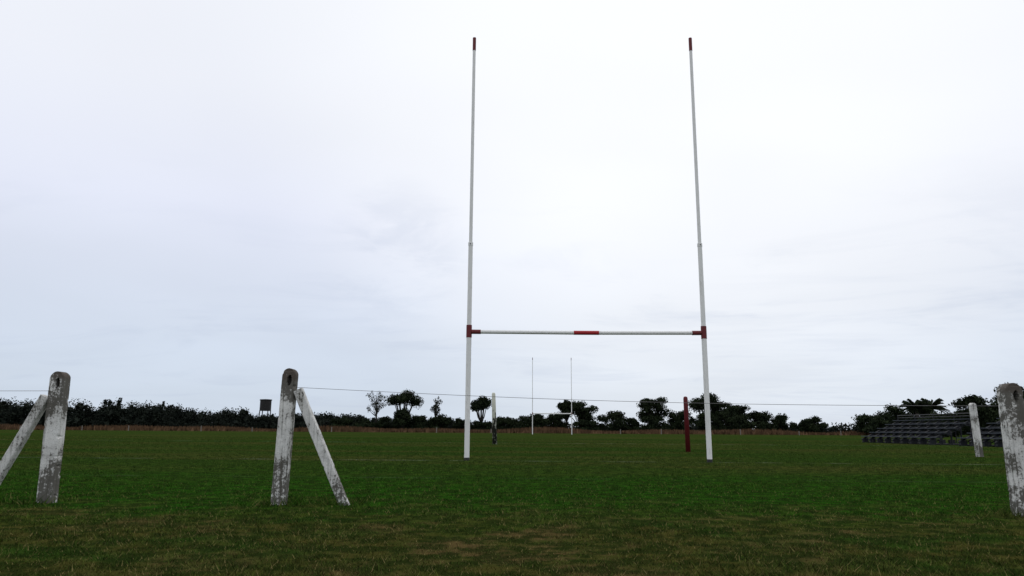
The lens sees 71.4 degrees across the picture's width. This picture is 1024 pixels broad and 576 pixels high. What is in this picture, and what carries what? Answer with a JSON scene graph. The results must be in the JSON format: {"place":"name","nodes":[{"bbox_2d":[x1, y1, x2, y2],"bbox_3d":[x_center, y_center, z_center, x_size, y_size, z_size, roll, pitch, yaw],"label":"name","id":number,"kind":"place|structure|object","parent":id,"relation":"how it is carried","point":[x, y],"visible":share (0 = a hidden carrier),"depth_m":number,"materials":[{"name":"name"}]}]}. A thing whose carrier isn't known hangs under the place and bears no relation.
{"place":"outdoors","nodes":[
{"label":"outdoors","id":0,"kind":"place"},
{"bbox_2d":[0,424,882,434],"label":"dry tall grass","id":1,"kind":"structure","parent":0,"point":[747,431],"depth_m":148.32,"materials":[{"name":"brown plant"}]},
{"bbox_2d":[0,430,1023,575],"bbox_3d":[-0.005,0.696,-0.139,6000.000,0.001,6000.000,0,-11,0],"label":"ground","id":2,"kind":"structure","parent":0,"point":[458,436],"depth_m":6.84,"materials":[{"name":"green plant"}]},
{"bbox_2d":[0,371,70,502],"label":"fence post","id":3,"kind":"object","parent":2,"relation":"on","point":[54,403],"visible":0.98,"depth_m":6.84,"materials":[{"name":"concrete"}]},
{"bbox_2d":[0,397,454,428],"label":"wood","id":4,"kind":"object","parent":2,"relation":"on","point":[110,414],"visible":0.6,"depth_m":193.91,"materials":[{"name":"green plant"}]},
{"bbox_2d":[259,399,271,428],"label":"water tower","id":5,"kind":"structure","parent":2,"relation":"on","point":[265,404],"depth_m":194.18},
{"bbox_2d":[270,368,349,504],"bbox_3d":[-1.863,1.502,6.865,0.802,1.426,0.120,2,-11,0],"label":"fence post","id":6,"kind":"object","parent":2,"relation":"on","point":[290,394],"visible":0.94,"depth_m":6.82,"materials":[{"name":"concrete"}]},
{"bbox_2d":[295,387,927,405],"bbox_3d":[1.163,1.008,6.632,6.564,0.159,0.004,-1,-11,5],"label":"fence wire","id":7,"kind":"object","parent":6,"relation":"attached to","point":[636,401],"visible":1,"depth_m":6.62,"materials":[{"name":"grey metal"}]},
{"bbox_2d":[329,416,355,426],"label":"shrub","id":8,"kind":"object","parent":2,"relation":"on","point":[344,421],"visible":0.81,"depth_m":175.15,"materials":[{"name":"green plant"}]},
{"bbox_2d":[352,418,373,427],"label":"shrub","id":9,"kind":"object","parent":2,"relation":"on","point":[364,422],"visible":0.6,"depth_m":174.88,"materials":[{"name":"green plant"}]},
{"bbox_2d":[366,391,385,422],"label":"tree","id":10,"kind":"object","parent":2,"relation":"on","point":[374,404],"visible":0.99,"depth_m":177.10,"materials":[{"name":"green plant"}]},
{"bbox_2d":[368,415,396,428],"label":"shrub","id":11,"kind":"object","parent":2,"relation":"on","point":[382,422],"visible":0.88,"depth_m":172.80,"materials":[{"name":"green plant"}]},
{"bbox_2d":[390,408,412,429],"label":"shrub","id":12,"kind":"object","parent":2,"relation":"on","point":[403,417],"visible":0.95,"depth_m":171.79,"materials":[{"name":"green plant"}]},
{"bbox_2d":[383,388,423,411],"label":"tree","id":13,"kind":"object","parent":2,"relation":"on","point":[406,398],"visible":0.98,"depth_m":176.83,"materials":[{"name":"green plant"}]},
{"bbox_2d":[409,415,427,428],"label":"shrub","id":14,"kind":"object","parent":2,"relation":"on","point":[418,421],"visible":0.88,"depth_m":173.69,"materials":[{"name":"green plant"}]},
{"bbox_2d":[430,396,442,416],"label":"tree","id":15,"kind":"object","parent":2,"relation":"on","point":[435,407],"visible":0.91,"depth_m":178.07,"materials":[{"name":"green plant"}]},
{"bbox_2d":[421,413,454,428],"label":"shrub","id":16,"kind":"object","parent":2,"relation":"on","point":[441,420],"visible":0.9,"depth_m":171.48,"materials":[{"name":"green plant"}]},
{"bbox_2d":[451,417,475,429],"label":"shrub","id":17,"kind":"object","parent":2,"relation":"on","point":[459,423],"visible":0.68,"depth_m":175.05,"materials":[{"name":"green plant"}]},
{"bbox_2d":[470,396,491,421],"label":"tree","id":18,"kind":"object","parent":2,"relation":"on","point":[480,404],"visible":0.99,"depth_m":176.82,"materials":[{"name":"green plant"}]},
{"bbox_2d":[472,420,491,429],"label":"shrub","id":19,"kind":"object","parent":2,"relation":"on","point":[478,425],"visible":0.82,"depth_m":174.15,"materials":[{"name":"green plant"}]},
{"bbox_2d":[492,393,496,443],"bbox_3d":[-0.886,6.503,35.410,0.240,2.570,0.228,-2,-11,0],"label":"wooden post","id":20,"kind":"object","parent":2,"relation":"on","point":[494,433],"visible":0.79,"depth_m":35.31,"materials":[{"name":"paint"}]},
{"bbox_2d":[496,416,520,429],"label":"shrub","id":21,"kind":"object","parent":2,"relation":"on","point":[503,422],"visible":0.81,"depth_m":173.05,"materials":[{"name":"green plant"}]},
{"bbox_2d":[512,413,550,428],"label":"shrub","id":22,"kind":"object","parent":2,"relation":"on","point":[539,420],"visible":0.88,"depth_m":173.30,"materials":[{"name":"green plant"}]},
{"bbox_2d":[532,358,571,434],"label":"rugby goal","id":23,"kind":"object","parent":2,"relation":"on","point":[550,413],"visible":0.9,"depth_m":101.93,"materials":[{"name":"white paint"}]},
{"bbox_2d":[543,412,569,428],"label":"shrub","id":24,"kind":"object","parent":2,"relation":"on","point":[556,420],"visible":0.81,"depth_m":176.21,"materials":[{"name":"green plant"}]},
{"bbox_2d":[556,400,570,427],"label":"tree","id":25,"kind":"object","parent":2,"relation":"on","point":[565,404],"visible":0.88,"depth_m":177.63,"materials":[{"name":"green plant"}]},
{"bbox_2d":[559,400,598,426],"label":"tree","id":26,"kind":"object","parent":2,"relation":"on","point":[580,410],"visible":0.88,"depth_m":176.45,"materials":[{"name":"green plant"}]},
{"bbox_2d":[572,419,602,430],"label":"shrub","id":27,"kind":"object","parent":2,"relation":"on","point":[584,424],"visible":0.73,"depth_m":172.19,"materials":[{"name":"green plant"}]},
{"bbox_2d":[464,37,712,462],"bbox_3d":[1.788,-1.172,17.446,5.734,10.850,0.170,0,-11,1],"label":"rugby goal","id":28,"kind":"object","parent":2,"relation":"on","point":[470,331],"visible":0.97,"depth_m":16.99,"materials":[{"name":"white paint"}]},
{"bbox_2d":[592,410,630,431],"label":"shrub","id":29,"kind":"object","parent":2,"relation":"on","point":[619,419],"visible":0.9,"depth_m":173.45,"materials":[{"name":"green plant"}]},
{"bbox_2d":[625,417,639,430],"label":"shrub","id":30,"kind":"object","parent":2,"relation":"on","point":[632,421],"visible":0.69,"depth_m":176.82,"materials":[{"name":"green plant"}]},
{"bbox_2d":[630,414,670,430],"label":"shrub","id":31,"kind":"object","parent":2,"relation":"on","point":[653,422],"visible":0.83,"depth_m":172.33,"materials":[{"name":"green plant"}]},
{"bbox_2d":[636,397,673,418],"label":"tree","id":32,"kind":"object","parent":2,"relation":"on","point":[647,405],"visible":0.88,"depth_m":175.62,"materials":[{"name":"green plant"}]},
{"bbox_2d":[369,418,968,434],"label":"undergrowth","id":33,"kind":"object","parent":2,"relation":"on","point":[841,427],"visible":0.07,"depth_m":218.48,"materials":[{"name":"green plant"}]},
{"bbox_2d":[665,410,695,430],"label":"shrub","id":34,"kind":"object","parent":2,"relation":"on","point":[676,421],"visible":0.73,"depth_m":177.10,"materials":[{"name":"green plant"}]},
{"bbox_2d":[683,396,690,451],"bbox_3d":[6.030,4.716,24.560,0.170,1.930,0.170,0,-11,0],"label":"post","id":35,"kind":"object","parent":2,"relation":"on","point":[686,425],"visible":0.85,"depth_m":24.50,"materials":[{"name":"red wood"}]},
{"bbox_2d":[688,393,723,413],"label":"tree","id":36,"kind":"object","parent":2,"relation":"on","point":[697,405],"visible":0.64,"depth_m":176.22,"materials":[{"name":"green plant"}]},
{"bbox_2d":[693,412,723,430],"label":"shrub","id":37,"kind":"object","parent":2,"relation":"on","point":[699,422],"visible":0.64,"depth_m":171.95,"materials":[{"name":"green plant"}]},
{"bbox_2d":[711,400,737,425],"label":"tree","id":38,"kind":"object","parent":2,"relation":"on","point":[723,410],"visible":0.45,"depth_m":177.66,"materials":[{"name":"green plant"}]},
{"bbox_2d":[711,412,739,430],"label":"shrub","id":39,"kind":"object","parent":2,"relation":"on","point":[730,419],"visible":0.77,"depth_m":172.96,"materials":[{"name":"green plant"}]},
{"bbox_2d":[726,403,751,416],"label":"tree","id":40,"kind":"object","parent":2,"relation":"on","point":[741,409],"visible":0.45,"depth_m":177.69,"materials":[{"name":"green plant"}]},
{"bbox_2d":[736,414,766,430],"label":"shrub","id":41,"kind":"object","parent":2,"relation":"on","point":[744,422],"visible":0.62,"depth_m":173.00,"materials":[{"name":"green plant"}]},
{"bbox_2d":[747,410,778,429],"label":"shrub","id":42,"kind":"object","parent":2,"relation":"on","point":[764,420],"visible":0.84,"depth_m":175.53,"materials":[{"name":"green plant"}]},
{"bbox_2d":[771,413,796,431],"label":"shrub","id":43,"kind":"object","parent":2,"relation":"on","point":[780,420],"visible":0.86,"depth_m":176.26,"materials":[{"name":"green plant"}]},
{"bbox_2d":[796,415,828,432],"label":"shrub","id":44,"kind":"object","parent":2,"relation":"on","point":[813,425],"visible":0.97,"depth_m":175.44,"materials":[{"name":"green plant"}]},
{"bbox_2d":[851,413,893,433],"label":"shrub","id":45,"kind":"object","parent":2,"relation":"on","point":[864,423],"visible":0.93,"depth_m":147.01,"materials":[{"name":"green plant"}]},
{"bbox_2d":[873,403,915,433],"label":"shrub","id":46,"kind":"object","parent":2,"relation":"on","point":[890,414],"visible":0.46,"depth_m":148.82,"materials":[{"name":"green plant"}]},
{"bbox_2d":[897,399,934,416],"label":"palm tree","id":47,"kind":"object","parent":2,"relation":"on","point":[916,409],"visible":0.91,"depth_m":144.67,"materials":[{"name":"green plant"}]},
{"bbox_2d":[861,413,971,444],"bbox_3d":[25.680,9.003,45.552,2.921,1.868,8.652,0,-11,0],"label":"bleacher","id":48,"kind":"object","parent":2,"relation":"on","point":[904,437],"visible":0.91,"depth_m":44.48,"materials":[{"name":"grey wood"}]},
{"bbox_2d":[898,410,937,422],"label":"shrub","id":49,"kind":"object","parent":2,"relation":"on","point":[913,413],"visible":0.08,"depth_m":147.04,"materials":[{"name":"green plant"}]},
{"bbox_2d":[899,416,952,436],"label":"shrub","id":50,"kind":"object","parent":2,"relation":"on","point":[925,419],"visible":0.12,"depth_m":109.05,"materials":[{"name":"green plant"}]},
{"bbox_2d":[915,398,950,415],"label":"palm tree","id":51,"kind":"object","parent":2,"relation":"on","point":[936,402],"visible":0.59,"depth_m":145.11,"materials":[{"name":"green plant"}]},
{"bbox_2d":[924,411,971,436],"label":"shrub","id":52,"kind":"object","parent":2,"relation":"on","point":[966,428],"visible":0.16,"depth_m":109.09,"materials":[{"name":"green plant"}]},
{"bbox_2d":[948,394,998,436],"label":"tree","id":53,"kind":"object","parent":2,"relation":"on","point":[963,403],"visible":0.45,"depth_m":109.30,"materials":[{"name":"green plant"}]},
{"bbox_2d":[968,403,983,456],"bbox_3d":[14.069,4.336,21.583,0.177,1.680,0.144,1,-11,-12],"label":"fence post","id":54,"kind":"object","parent":2,"relation":"on","point":[975,426],"visible":0.99,"depth_m":21.54,"materials":[{"name":"white wood"}]},
{"bbox_2d":[958,418,1002,446],"bbox_3d":[25.994,6.976,35.352,2.921,1.868,8.652,0,-11,0],"label":"bleacher","id":55,"kind":"object","parent":2,"relation":"on","point":[987,442],"visible":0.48,"depth_m":38.15,"materials":[{"name":"grey wood"}]},
{"bbox_2d":[963,404,1001,436],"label":"shrub","id":56,"kind":"object","parent":2,"relation":"on","point":[985,417],"visible":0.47,"depth_m":106.47,"materials":[{"name":"green plant"}]},
{"bbox_2d":[989,382,1023,405],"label":"tree","id":57,"kind":"object","parent":2,"relation":"on","point":[995,399],"visible":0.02,"depth_m":109.90,"materials":[{"name":"green plant"}]},
{"bbox_2d":[996,383,1023,516],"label":"fence post","id":58,"kind":"object","parent":2,"relation":"on","point":[1010,399],"visible":1,"depth_m":6.31,"materials":[{"name":"concrete"}]},
{"bbox_2d":[0,0,1023,428],"label":"sky","id":59,"kind":"structure","parent":0,"point":[202,202],"materials":[{"name":"white"}]}
]}

